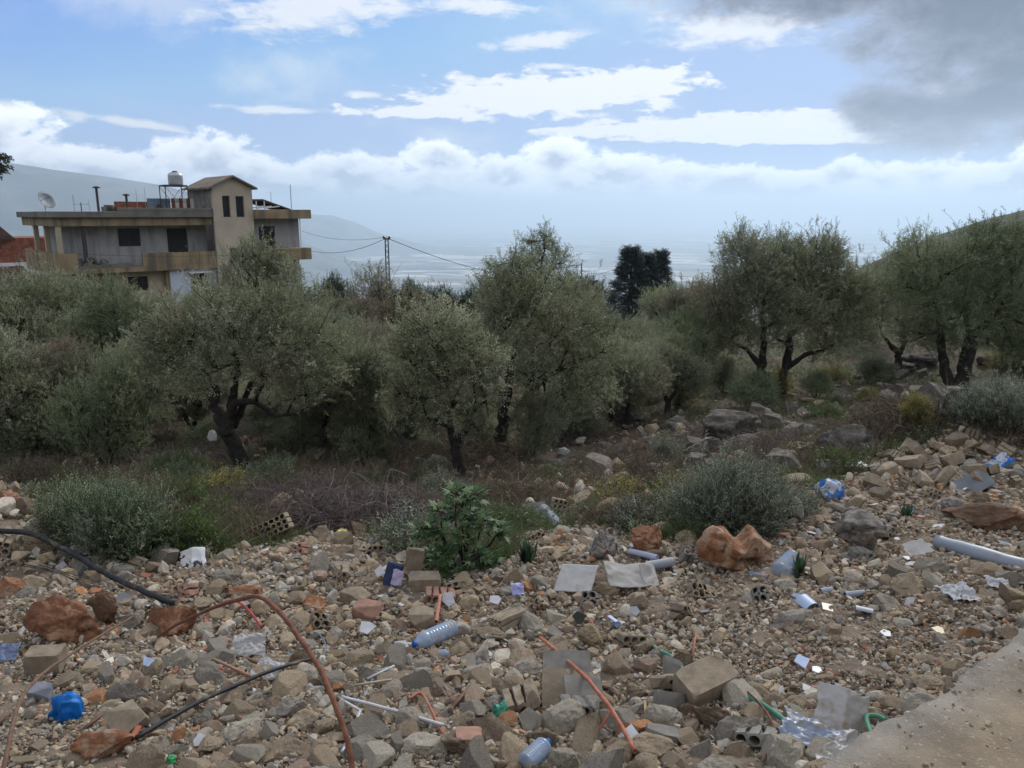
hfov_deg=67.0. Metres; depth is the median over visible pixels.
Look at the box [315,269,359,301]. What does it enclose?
pine tree
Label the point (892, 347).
olive tree
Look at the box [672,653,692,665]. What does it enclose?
rubble stone
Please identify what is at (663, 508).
weed
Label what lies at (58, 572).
wire
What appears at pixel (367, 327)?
olive tree
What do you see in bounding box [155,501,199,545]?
weed
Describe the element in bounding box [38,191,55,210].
satellite dish
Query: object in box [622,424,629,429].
field stone
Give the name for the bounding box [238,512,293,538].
hollow block
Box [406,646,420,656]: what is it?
rubble stone
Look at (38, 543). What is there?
rubble stone
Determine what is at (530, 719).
rubble stone
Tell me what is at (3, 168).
tree
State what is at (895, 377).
field stone
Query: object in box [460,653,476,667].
rubble stone
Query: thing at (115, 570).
rubble stone
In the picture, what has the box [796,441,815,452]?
hollow block
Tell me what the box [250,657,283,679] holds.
bag
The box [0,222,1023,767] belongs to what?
ground
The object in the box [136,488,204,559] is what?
weed
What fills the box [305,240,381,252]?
wire
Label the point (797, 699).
rubble stone
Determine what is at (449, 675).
rubble stone
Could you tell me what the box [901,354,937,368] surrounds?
boulder
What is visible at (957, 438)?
block
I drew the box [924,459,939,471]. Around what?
hollow block
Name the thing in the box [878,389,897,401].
field stone
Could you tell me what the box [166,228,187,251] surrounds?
door
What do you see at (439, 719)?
rubble stone
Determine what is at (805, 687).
tile piece
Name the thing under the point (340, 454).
weed
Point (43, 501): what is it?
weed
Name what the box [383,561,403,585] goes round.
case
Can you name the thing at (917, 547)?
metal plate
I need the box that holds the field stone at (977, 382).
[967,379,994,387]
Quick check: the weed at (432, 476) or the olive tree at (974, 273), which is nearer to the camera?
the weed at (432, 476)
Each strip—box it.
[340,698,359,710]
[341,695,443,726]
[341,709,360,752]
[352,678,391,685]
[367,665,394,679]
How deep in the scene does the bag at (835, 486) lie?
7.05 m
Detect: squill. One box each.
[513,537,537,562]
[792,551,808,578]
[898,502,915,515]
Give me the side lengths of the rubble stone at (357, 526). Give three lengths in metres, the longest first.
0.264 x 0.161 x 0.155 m
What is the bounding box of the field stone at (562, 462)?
[551,459,575,467]
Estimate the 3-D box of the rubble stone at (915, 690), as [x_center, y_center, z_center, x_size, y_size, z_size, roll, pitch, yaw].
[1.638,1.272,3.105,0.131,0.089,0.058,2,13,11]
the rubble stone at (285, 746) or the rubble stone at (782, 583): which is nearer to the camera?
the rubble stone at (285, 746)
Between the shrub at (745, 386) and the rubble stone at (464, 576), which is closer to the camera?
the rubble stone at (464, 576)
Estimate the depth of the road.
2.45 m
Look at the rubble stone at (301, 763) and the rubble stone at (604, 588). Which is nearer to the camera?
the rubble stone at (301, 763)
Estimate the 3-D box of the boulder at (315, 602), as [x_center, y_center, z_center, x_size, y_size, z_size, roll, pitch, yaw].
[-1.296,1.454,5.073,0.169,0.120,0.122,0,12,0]
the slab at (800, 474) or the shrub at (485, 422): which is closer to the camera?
the slab at (800, 474)
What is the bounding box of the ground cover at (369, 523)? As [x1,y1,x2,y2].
[0,334,1023,561]
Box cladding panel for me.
[171,198,193,207]
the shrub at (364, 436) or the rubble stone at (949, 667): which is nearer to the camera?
the rubble stone at (949, 667)
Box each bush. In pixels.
[21,459,182,568]
[141,437,209,477]
[647,432,689,461]
[649,429,814,541]
[652,384,714,408]
[770,356,795,394]
[811,358,857,384]
[849,385,880,402]
[896,384,937,428]
[937,360,1023,433]
[982,343,1021,373]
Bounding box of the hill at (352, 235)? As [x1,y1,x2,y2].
[298,214,487,256]
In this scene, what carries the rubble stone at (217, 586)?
on the ground at (688, 244)
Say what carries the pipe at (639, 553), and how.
on the ground at (688, 244)
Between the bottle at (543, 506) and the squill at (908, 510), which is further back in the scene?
the bottle at (543, 506)
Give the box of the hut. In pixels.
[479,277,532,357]
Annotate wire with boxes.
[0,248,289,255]
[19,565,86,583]
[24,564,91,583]
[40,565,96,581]
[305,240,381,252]
[306,631,326,661]
[390,239,611,275]
[747,690,774,760]
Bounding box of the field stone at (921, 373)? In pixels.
[913,368,929,378]
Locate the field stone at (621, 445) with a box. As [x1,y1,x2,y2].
[597,441,628,459]
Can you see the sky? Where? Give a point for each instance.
(792, 111)
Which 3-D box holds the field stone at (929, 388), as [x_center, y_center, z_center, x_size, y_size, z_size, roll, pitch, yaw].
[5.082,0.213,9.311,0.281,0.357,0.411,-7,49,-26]
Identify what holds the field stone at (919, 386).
on the ground at (688, 244)
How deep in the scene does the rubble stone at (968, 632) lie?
3.95 m
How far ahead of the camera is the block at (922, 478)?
7.53 m
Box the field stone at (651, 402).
[646,394,660,404]
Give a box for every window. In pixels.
[117,228,140,246]
[128,276,147,290]
[190,273,205,289]
[222,196,229,216]
[235,196,243,216]
[258,226,274,247]
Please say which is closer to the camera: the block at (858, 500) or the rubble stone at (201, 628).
the rubble stone at (201, 628)
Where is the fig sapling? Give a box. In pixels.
[406,477,512,580]
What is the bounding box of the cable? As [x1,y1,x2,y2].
[135,658,311,739]
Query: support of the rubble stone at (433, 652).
on the ground at (688, 244)
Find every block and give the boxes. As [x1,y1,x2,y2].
[0,534,13,557]
[23,644,66,677]
[102,699,149,732]
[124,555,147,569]
[173,582,198,598]
[210,569,220,582]
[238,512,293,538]
[287,542,309,554]
[310,612,329,628]
[333,563,348,578]
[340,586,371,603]
[351,598,383,622]
[364,543,383,556]
[405,547,424,570]
[409,571,440,592]
[409,605,435,630]
[425,586,455,604]
[441,581,466,587]
[455,726,481,744]
[487,607,525,631]
[501,678,540,713]
[522,501,544,512]
[523,530,545,539]
[528,595,549,613]
[542,667,591,708]
[550,497,567,516]
[558,694,599,714]
[562,675,603,702]
[570,489,592,504]
[581,591,599,605]
[612,631,646,648]
[646,723,678,743]
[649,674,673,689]
[653,690,684,711]
[663,655,683,673]
[669,602,694,619]
[672,655,739,706]
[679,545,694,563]
[687,582,719,597]
[734,725,777,746]
[750,585,769,603]
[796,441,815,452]
[844,494,866,508]
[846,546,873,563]
[862,472,886,486]
[869,487,892,499]
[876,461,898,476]
[880,527,896,538]
[883,449,901,460]
[894,455,921,468]
[898,437,915,455]
[898,474,911,488]
[908,442,930,458]
[914,469,933,486]
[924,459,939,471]
[924,486,942,499]
[929,441,950,450]
[934,466,955,484]
[939,451,965,465]
[944,431,966,445]
[956,448,976,457]
[962,464,986,472]
[965,427,980,439]
[970,471,996,488]
[978,444,995,456]
[988,463,1000,474]
[992,442,1016,457]
[1008,475,1022,487]
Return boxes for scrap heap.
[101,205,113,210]
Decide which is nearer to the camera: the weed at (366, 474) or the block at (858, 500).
the block at (858, 500)
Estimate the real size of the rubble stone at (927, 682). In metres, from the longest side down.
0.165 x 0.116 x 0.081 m
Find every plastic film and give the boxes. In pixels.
[813,681,869,730]
[814,729,860,760]
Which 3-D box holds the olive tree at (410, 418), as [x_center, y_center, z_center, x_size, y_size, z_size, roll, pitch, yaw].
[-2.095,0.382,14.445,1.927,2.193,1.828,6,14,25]
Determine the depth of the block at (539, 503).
8.35 m
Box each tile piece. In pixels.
[26,681,53,700]
[115,591,134,601]
[143,656,153,666]
[193,733,204,746]
[359,621,375,634]
[374,565,384,576]
[394,640,407,646]
[442,592,454,606]
[489,595,500,604]
[546,625,563,636]
[572,611,586,624]
[618,724,638,738]
[630,606,639,615]
[794,654,809,668]
[802,683,813,690]
[812,666,821,673]
[822,602,832,610]
[880,629,890,636]
[931,626,944,632]
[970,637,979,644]
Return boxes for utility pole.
[383,236,390,318]
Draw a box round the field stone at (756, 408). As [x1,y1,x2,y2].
[749,402,764,416]
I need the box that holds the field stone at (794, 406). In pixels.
[783,402,798,414]
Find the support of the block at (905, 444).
on the ground at (688, 244)
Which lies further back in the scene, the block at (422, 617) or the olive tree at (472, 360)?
the olive tree at (472, 360)
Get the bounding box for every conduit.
[130,723,142,741]
[219,599,261,626]
[408,692,444,733]
[434,594,441,623]
[538,636,636,752]
[598,710,610,729]
[692,632,696,655]
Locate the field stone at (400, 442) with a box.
[391,435,408,452]
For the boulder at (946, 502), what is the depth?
6.50 m
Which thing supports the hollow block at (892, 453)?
on the ground at (688, 244)
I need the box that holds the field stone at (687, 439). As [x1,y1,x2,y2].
[681,436,702,448]
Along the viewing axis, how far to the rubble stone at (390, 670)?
3.79 m
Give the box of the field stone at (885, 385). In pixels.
[882,383,893,389]
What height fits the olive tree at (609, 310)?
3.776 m
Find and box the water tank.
[167,171,182,184]
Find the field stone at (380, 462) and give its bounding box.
[365,457,387,469]
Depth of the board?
5.99 m
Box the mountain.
[0,161,404,299]
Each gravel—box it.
[0,421,1023,767]
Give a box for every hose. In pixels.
[0,528,174,605]
[643,638,783,719]
[864,713,886,730]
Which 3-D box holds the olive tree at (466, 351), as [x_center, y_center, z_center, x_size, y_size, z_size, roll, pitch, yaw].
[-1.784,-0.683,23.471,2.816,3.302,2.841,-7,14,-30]
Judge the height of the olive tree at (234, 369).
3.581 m
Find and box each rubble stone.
[0,632,28,644]
[9,585,37,598]
[12,755,37,767]
[21,575,46,589]
[22,529,59,549]
[22,560,47,573]
[28,739,49,751]
[53,671,84,689]
[57,539,70,558]
[64,752,86,766]
[78,661,102,675]
[81,687,106,705]
[97,707,112,715]
[98,661,115,685]
[106,680,147,701]
[110,564,134,574]
[124,743,165,767]
[125,610,143,628]
[138,700,164,714]
[139,622,159,637]
[143,659,165,677]
[144,716,160,726]
[149,547,178,565]
[154,707,174,718]
[158,737,169,751]
[159,676,182,694]
[161,649,197,671]
[164,744,188,758]
[174,706,194,723]
[176,757,212,767]
[182,678,198,690]
[186,693,200,709]
[188,727,212,742]
[190,622,215,640]
[191,710,212,725]
[192,597,213,610]
[194,660,226,684]
[195,647,237,663]
[197,735,223,751]
[202,607,233,621]
[205,578,226,597]
[207,637,227,652]
[209,751,224,762]
[213,569,242,585]
[214,760,238,767]
[215,548,233,559]
[217,683,243,705]
[220,698,255,721]
[220,717,260,745]
[232,731,257,745]
[233,744,265,762]
[241,710,264,723]
[243,593,266,607]
[248,664,270,680]
[259,719,279,739]
[263,695,281,709]
[263,736,301,761]
[266,697,307,719]
[267,591,279,609]
[271,669,307,697]
[284,591,305,604]
[287,759,310,767]
[288,648,311,663]
[289,611,309,625]
[291,544,317,555]
[292,708,319,727]
[295,638,316,648]
[297,664,317,678]
[309,551,329,571]
[309,737,330,752]
[309,744,341,766]
[312,525,330,541]
[314,717,334,733]
[318,670,347,692]
[328,545,353,557]
[329,561,350,569]
[329,648,348,657]
[332,718,352,730]
[333,531,353,544]
[338,733,377,762]
[343,650,374,667]
[346,710,389,737]
[351,521,366,536]
[362,740,394,767]
[364,691,390,711]
[374,640,391,654]
[374,666,396,676]
[375,672,404,687]
[379,679,402,698]
[383,642,405,670]
[390,731,402,754]
[392,550,405,562]
[392,752,413,767]
[393,717,419,738]
[394,706,427,731]
[400,669,438,689]
[403,731,447,758]
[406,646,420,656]
[427,717,446,733]
[429,648,446,662]
[431,681,445,696]
[439,732,467,754]
[440,763,453,767]
[442,670,463,681]
[445,637,474,649]
[453,571,475,589]
[455,710,475,725]
[458,698,485,717]
[458,735,493,767]
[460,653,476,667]
[462,680,484,702]
[463,663,493,674]
[466,717,512,741]
[469,667,491,684]
[475,626,505,641]
[480,639,498,650]
[486,694,502,711]
[491,676,501,693]
[498,674,523,695]
[498,710,521,726]
[498,731,528,765]
[503,569,522,583]
[504,668,523,678]
[508,641,518,651]
[509,647,535,661]
[513,657,541,679]
[517,606,540,631]
[518,707,541,731]
[525,729,558,746]
[526,764,552,767]
[538,756,548,764]
[539,639,567,658]
[540,698,585,736]
[545,635,564,648]
[546,609,566,623]
[547,747,581,767]
[565,616,588,623]
[572,715,599,750]
[579,527,594,537]
[579,748,624,767]
[587,647,598,658]
[587,711,602,726]
[594,581,619,598]
[598,708,638,733]
[599,692,615,708]
[601,649,629,674]
[606,736,633,760]
[615,539,624,545]
[616,719,652,734]
[626,595,649,609]
[626,682,647,697]
[630,701,643,713]
[631,752,658,767]
[632,639,655,655]
[632,658,656,675]
[632,731,673,757]
[642,703,683,726]
[644,548,668,558]
[651,646,666,657]
[659,750,686,767]
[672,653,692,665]
[675,530,696,546]
[677,727,699,745]
[678,703,697,715]
[689,706,730,727]
[689,739,711,756]
[697,754,735,767]
[698,730,715,740]
[715,715,760,740]
[722,678,762,708]
[723,740,750,757]
[731,759,743,767]
[740,701,765,720]
[747,681,769,697]
[755,732,805,767]
[761,692,785,705]
[767,724,779,733]
[773,578,796,590]
[783,703,808,717]
[786,695,809,707]
[805,737,833,760]
[806,758,829,767]
[810,560,834,585]
[824,502,847,512]
[843,569,863,582]
[869,712,887,725]
[872,593,898,612]
[876,694,901,711]
[887,559,910,576]
[890,572,922,597]
[900,692,936,713]
[904,688,925,693]
[910,674,944,690]
[913,556,949,577]
[921,571,942,589]
[941,659,964,676]
[943,678,953,693]
[954,627,983,638]
[954,667,968,682]
[970,491,990,502]
[974,561,1003,578]
[993,627,1017,639]
[994,571,1023,587]
[998,581,1023,600]
[1008,600,1023,612]
[1016,613,1023,627]
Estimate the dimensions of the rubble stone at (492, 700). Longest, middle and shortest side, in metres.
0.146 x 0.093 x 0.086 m
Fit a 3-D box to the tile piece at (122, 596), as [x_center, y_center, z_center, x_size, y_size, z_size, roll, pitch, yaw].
[-2.559,1.408,5.097,0.140,0.007,0.132,-5,25,-19]
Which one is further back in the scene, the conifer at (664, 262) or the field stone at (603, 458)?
the conifer at (664, 262)
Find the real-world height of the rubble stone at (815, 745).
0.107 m
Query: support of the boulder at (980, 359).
on the ground at (688, 244)
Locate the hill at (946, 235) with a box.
[767,210,1023,324]
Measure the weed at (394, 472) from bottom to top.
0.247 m
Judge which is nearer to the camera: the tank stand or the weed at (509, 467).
the weed at (509, 467)
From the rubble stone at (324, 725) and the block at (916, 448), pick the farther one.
the block at (916, 448)
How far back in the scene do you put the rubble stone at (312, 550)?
6.37 m
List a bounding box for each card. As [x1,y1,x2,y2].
[603,561,658,587]
[639,563,656,588]
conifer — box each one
[600,244,653,326]
[615,249,664,323]
[632,248,677,323]
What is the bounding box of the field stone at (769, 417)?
[760,412,785,427]
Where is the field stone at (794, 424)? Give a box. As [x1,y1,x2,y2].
[779,421,803,438]
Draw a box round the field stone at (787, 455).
[764,448,804,473]
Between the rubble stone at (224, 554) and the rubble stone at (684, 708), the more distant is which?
the rubble stone at (224, 554)
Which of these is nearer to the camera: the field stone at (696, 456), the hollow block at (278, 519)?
the hollow block at (278, 519)
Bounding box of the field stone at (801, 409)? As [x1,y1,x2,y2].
[796,406,806,415]
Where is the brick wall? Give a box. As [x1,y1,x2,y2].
[114,201,147,207]
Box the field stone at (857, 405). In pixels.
[847,403,869,412]
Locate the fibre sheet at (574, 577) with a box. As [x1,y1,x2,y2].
[553,564,598,591]
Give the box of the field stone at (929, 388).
[912,381,949,416]
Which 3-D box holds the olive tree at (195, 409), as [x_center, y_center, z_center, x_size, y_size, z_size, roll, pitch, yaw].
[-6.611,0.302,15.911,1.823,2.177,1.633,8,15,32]
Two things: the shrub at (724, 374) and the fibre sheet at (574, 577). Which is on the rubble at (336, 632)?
the fibre sheet at (574, 577)
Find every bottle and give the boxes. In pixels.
[412,619,457,648]
[438,649,449,656]
[518,737,550,767]
[540,504,562,527]
[771,550,801,576]
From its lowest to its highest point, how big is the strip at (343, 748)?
0.068 m
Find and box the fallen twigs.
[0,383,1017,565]
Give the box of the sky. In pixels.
[0,0,1023,222]
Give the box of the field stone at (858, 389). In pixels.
[850,387,870,392]
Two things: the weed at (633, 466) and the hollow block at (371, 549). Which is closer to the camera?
the hollow block at (371, 549)
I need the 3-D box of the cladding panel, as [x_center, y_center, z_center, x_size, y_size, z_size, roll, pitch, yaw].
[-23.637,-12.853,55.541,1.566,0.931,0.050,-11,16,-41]
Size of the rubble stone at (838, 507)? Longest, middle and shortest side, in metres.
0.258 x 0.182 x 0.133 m
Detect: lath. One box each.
[83,711,106,729]
[212,658,258,680]
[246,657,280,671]
[448,691,464,712]
[643,700,646,718]
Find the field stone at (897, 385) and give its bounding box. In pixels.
[891,383,903,392]
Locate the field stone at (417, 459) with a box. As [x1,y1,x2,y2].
[412,456,430,466]
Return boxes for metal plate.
[901,539,934,555]
[953,470,995,491]
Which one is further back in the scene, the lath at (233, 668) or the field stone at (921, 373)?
the field stone at (921, 373)
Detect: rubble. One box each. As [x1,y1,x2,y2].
[0,418,1023,581]
[0,430,1023,767]
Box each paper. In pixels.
[390,569,403,585]
[510,582,523,594]
[935,581,981,600]
[984,575,1008,587]
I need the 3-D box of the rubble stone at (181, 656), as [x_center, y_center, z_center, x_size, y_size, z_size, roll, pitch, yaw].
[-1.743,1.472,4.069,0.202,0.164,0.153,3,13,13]
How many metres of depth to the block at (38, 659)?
3.84 m
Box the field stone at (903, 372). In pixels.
[894,369,909,380]
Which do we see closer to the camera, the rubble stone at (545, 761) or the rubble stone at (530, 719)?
the rubble stone at (545, 761)
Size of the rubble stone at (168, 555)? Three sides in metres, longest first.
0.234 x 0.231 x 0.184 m
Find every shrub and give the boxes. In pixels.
[0,344,103,460]
[35,347,167,468]
[38,337,110,425]
[176,416,236,449]
[237,383,309,439]
[263,395,330,452]
[305,403,351,437]
[324,368,406,465]
[385,408,425,443]
[457,406,498,449]
[500,378,564,458]
[550,385,615,443]
[706,349,743,391]
[724,364,782,410]
[795,367,836,395]
[851,351,905,383]
[951,317,1023,341]
[992,334,1023,372]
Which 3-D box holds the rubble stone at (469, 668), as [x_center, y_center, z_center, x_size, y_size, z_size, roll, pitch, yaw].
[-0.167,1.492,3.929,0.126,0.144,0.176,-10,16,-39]
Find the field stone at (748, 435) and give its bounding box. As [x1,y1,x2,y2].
[734,433,756,444]
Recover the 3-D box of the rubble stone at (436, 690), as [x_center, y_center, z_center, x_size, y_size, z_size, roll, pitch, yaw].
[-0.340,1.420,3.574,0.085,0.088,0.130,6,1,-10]
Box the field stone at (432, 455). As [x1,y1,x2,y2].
[430,454,446,463]
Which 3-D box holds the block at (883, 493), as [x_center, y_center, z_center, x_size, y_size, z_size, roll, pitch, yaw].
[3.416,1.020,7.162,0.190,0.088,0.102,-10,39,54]
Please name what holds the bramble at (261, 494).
on the ground at (688, 244)
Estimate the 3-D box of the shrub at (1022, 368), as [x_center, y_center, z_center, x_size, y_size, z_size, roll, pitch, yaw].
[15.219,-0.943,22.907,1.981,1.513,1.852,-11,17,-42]
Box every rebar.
[1,616,133,767]
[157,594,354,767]
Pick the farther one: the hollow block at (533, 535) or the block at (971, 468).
the block at (971, 468)
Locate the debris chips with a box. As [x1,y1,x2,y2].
[19,480,1020,767]
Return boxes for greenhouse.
[423,273,455,275]
[449,262,473,264]
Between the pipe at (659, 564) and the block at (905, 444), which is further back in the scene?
the block at (905, 444)
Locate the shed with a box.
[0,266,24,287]
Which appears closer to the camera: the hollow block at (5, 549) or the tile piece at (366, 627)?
the tile piece at (366, 627)
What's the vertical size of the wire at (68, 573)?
0.079 m
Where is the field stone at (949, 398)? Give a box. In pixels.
[938,387,978,415]
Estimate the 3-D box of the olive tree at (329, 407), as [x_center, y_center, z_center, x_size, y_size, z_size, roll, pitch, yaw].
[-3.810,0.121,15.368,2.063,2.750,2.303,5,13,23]
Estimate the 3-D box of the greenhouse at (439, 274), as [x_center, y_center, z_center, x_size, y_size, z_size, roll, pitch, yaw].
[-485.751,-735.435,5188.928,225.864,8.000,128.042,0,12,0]
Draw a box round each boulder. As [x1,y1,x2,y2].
[0,491,18,501]
[0,576,26,597]
[23,594,99,644]
[69,729,132,760]
[88,590,117,623]
[147,606,196,638]
[224,585,260,597]
[302,594,326,609]
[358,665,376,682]
[577,623,604,647]
[589,529,617,559]
[590,401,604,417]
[592,442,610,450]
[612,399,644,426]
[630,524,661,550]
[637,435,664,448]
[660,415,688,432]
[683,443,710,453]
[696,525,772,569]
[702,409,760,440]
[766,608,814,628]
[798,424,820,436]
[816,424,877,453]
[834,506,891,549]
[888,361,915,372]
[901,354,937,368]
[939,497,967,518]
[940,502,1023,533]
[975,354,995,367]
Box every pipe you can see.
[92,186,99,210]
[123,194,128,207]
[628,548,658,559]
[645,557,674,569]
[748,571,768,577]
[819,586,833,593]
[843,590,865,598]
[932,535,1023,571]
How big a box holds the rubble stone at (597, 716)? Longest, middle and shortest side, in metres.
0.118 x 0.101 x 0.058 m
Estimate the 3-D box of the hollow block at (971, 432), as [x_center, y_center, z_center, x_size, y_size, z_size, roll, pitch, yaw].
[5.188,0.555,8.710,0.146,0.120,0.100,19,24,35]
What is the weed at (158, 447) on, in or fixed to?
on the ground at (688, 244)
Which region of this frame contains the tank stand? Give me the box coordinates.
[159,185,189,207]
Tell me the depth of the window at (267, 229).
59.10 m
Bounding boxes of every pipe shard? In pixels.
[607,615,620,626]
[795,594,819,608]
[854,605,872,612]
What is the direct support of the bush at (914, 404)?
on the ground at (688, 244)
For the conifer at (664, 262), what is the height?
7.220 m
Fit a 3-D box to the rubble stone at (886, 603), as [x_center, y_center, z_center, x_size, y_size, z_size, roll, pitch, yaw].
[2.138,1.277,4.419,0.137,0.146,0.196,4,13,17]
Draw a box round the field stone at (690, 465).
[682,461,703,468]
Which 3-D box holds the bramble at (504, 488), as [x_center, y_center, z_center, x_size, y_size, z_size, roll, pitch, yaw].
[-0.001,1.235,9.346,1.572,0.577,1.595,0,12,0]
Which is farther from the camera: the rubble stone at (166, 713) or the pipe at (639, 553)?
the pipe at (639, 553)
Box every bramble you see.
[94,431,251,470]
[107,460,252,494]
[203,472,304,509]
[247,464,360,494]
[250,459,454,532]
[366,433,463,469]
[415,424,546,469]
[469,466,569,505]
[516,412,621,448]
[558,484,650,527]
[562,424,681,467]
[659,417,719,449]
[696,422,811,455]
[797,385,936,448]
[940,410,1023,457]
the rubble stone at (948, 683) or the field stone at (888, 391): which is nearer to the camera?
the rubble stone at (948, 683)
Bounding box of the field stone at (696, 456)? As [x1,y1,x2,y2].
[685,452,706,464]
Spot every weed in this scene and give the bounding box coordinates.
[0,450,66,486]
[22,504,114,549]
[26,482,96,526]
[32,494,58,516]
[36,479,85,496]
[37,461,74,477]
[51,506,126,557]
[64,485,173,562]
[90,519,171,557]
[98,450,143,465]
[108,508,178,560]
[124,481,184,513]
[132,466,214,509]
[133,454,158,475]
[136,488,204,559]
[143,440,177,458]
[147,424,183,446]
[148,453,201,482]
[150,503,219,558]
[152,493,222,549]
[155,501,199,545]
[176,447,213,462]
[182,455,213,469]
[182,462,225,482]
[183,443,223,458]
[188,462,253,494]
[188,522,234,554]
[197,440,229,461]
[199,490,236,514]
[203,460,225,475]
[203,481,252,496]
[215,459,267,484]
[251,448,301,482]
[259,439,288,449]
[260,439,280,450]
[276,450,291,460]
[306,446,320,458]
[323,434,344,449]
[329,450,363,463]
[336,462,365,475]
[342,467,386,489]
[363,518,408,539]
[365,496,457,556]
[370,448,412,467]
[375,467,402,481]
[405,467,426,481]
[412,445,449,460]
[414,465,462,497]
[422,453,450,472]
[481,497,544,528]
[485,453,537,481]
[487,458,528,478]
[508,507,546,526]
[523,460,567,479]
[589,466,652,506]
[603,486,667,533]
[606,491,673,534]
[615,448,674,481]
[630,460,690,496]
[630,482,679,515]
[638,492,693,525]
[641,465,700,494]
[648,499,688,530]
[654,427,684,437]
[659,513,711,547]
[669,455,684,469]
[743,432,787,458]
[772,416,790,428]
[779,400,809,413]
[779,485,824,520]
[782,492,817,510]
[803,397,848,418]
[806,412,841,428]
[807,426,834,451]
[811,439,868,472]
[821,392,845,405]
[842,408,901,439]
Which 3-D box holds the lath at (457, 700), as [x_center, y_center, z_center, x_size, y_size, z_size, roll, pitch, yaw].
[-0.233,1.396,3.426,0.013,0.055,0.243,4,13,17]
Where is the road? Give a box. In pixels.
[821,628,1023,767]
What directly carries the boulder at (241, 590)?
on the ground at (688, 244)
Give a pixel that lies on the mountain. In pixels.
(22, 187)
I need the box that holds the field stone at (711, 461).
[703,458,729,467]
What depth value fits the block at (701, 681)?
3.34 m
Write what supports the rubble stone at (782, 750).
on the ground at (688, 244)
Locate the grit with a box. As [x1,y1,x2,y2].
[854,637,1023,767]
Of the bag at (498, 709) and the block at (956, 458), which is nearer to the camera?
the bag at (498, 709)
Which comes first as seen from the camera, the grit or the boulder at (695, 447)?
the grit
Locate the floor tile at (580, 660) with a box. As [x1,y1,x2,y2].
[543,650,591,671]
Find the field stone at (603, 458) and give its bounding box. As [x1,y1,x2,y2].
[581,452,614,475]
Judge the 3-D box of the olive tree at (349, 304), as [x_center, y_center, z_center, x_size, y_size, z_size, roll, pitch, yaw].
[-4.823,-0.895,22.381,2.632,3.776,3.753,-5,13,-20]
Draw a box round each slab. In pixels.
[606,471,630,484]
[771,473,816,483]
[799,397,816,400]
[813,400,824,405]
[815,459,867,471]
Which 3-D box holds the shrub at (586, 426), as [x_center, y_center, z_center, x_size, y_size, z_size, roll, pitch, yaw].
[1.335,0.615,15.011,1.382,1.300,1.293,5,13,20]
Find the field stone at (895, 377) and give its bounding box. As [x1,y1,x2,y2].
[877,375,896,381]
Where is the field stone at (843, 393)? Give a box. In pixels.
[832,390,847,403]
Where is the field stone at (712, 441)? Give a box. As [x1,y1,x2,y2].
[700,437,723,450]
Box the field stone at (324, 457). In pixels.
[312,452,330,463]
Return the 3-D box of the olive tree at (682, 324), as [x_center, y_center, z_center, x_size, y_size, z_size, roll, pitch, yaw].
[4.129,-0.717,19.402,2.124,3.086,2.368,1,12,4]
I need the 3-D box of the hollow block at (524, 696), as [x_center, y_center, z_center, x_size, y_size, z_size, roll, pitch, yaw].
[0.047,1.401,3.406,0.159,0.120,0.129,-21,20,-4]
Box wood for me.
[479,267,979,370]
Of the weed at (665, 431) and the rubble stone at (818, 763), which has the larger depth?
the weed at (665, 431)
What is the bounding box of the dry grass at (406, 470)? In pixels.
[0,321,1023,555]
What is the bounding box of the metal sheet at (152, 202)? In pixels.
[147,198,170,207]
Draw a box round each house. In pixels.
[0,227,45,274]
[16,175,311,374]
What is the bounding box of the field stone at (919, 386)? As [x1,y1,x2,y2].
[907,385,961,396]
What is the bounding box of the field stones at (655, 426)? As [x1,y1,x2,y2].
[3,370,1022,533]
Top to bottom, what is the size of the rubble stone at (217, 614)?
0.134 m
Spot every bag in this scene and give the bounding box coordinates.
[0,642,20,661]
[48,691,84,722]
[152,542,170,554]
[166,754,175,764]
[207,430,216,440]
[230,630,266,656]
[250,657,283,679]
[493,700,507,717]
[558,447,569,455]
[778,705,843,745]
[813,478,844,500]
[985,452,1015,466]
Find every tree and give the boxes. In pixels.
[0,152,13,180]
[0,252,103,371]
[0,257,136,366]
[0,312,41,410]
[0,324,104,452]
[42,258,196,407]
[75,325,197,459]
[116,250,360,471]
[116,283,232,420]
[158,358,232,438]
[169,224,341,435]
[216,324,264,398]
[262,303,383,378]
[263,313,291,395]
[271,329,352,447]
[278,313,412,427]
[301,291,378,337]
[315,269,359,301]
[319,258,445,338]
[329,312,421,413]
[366,304,461,389]
[368,281,402,315]
[370,355,440,436]
[373,277,516,475]
[392,274,438,312]
[426,280,456,318]
[443,308,500,406]
[451,230,636,455]
[451,286,480,372]
[460,216,610,416]
[476,312,528,380]
[506,320,560,387]
[528,285,613,396]
[545,288,641,399]
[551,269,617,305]
[568,330,659,424]
[582,335,679,424]
[595,310,664,394]
[630,278,695,330]
[630,324,718,415]
[637,293,724,408]
[652,269,752,360]
[682,212,895,397]
[711,322,743,370]
[846,229,935,373]
[846,283,896,340]
[874,206,1023,386]
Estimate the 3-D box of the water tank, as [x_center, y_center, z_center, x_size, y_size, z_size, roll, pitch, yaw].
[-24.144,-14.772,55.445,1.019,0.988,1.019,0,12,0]
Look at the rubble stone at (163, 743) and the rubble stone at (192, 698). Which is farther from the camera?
the rubble stone at (192, 698)

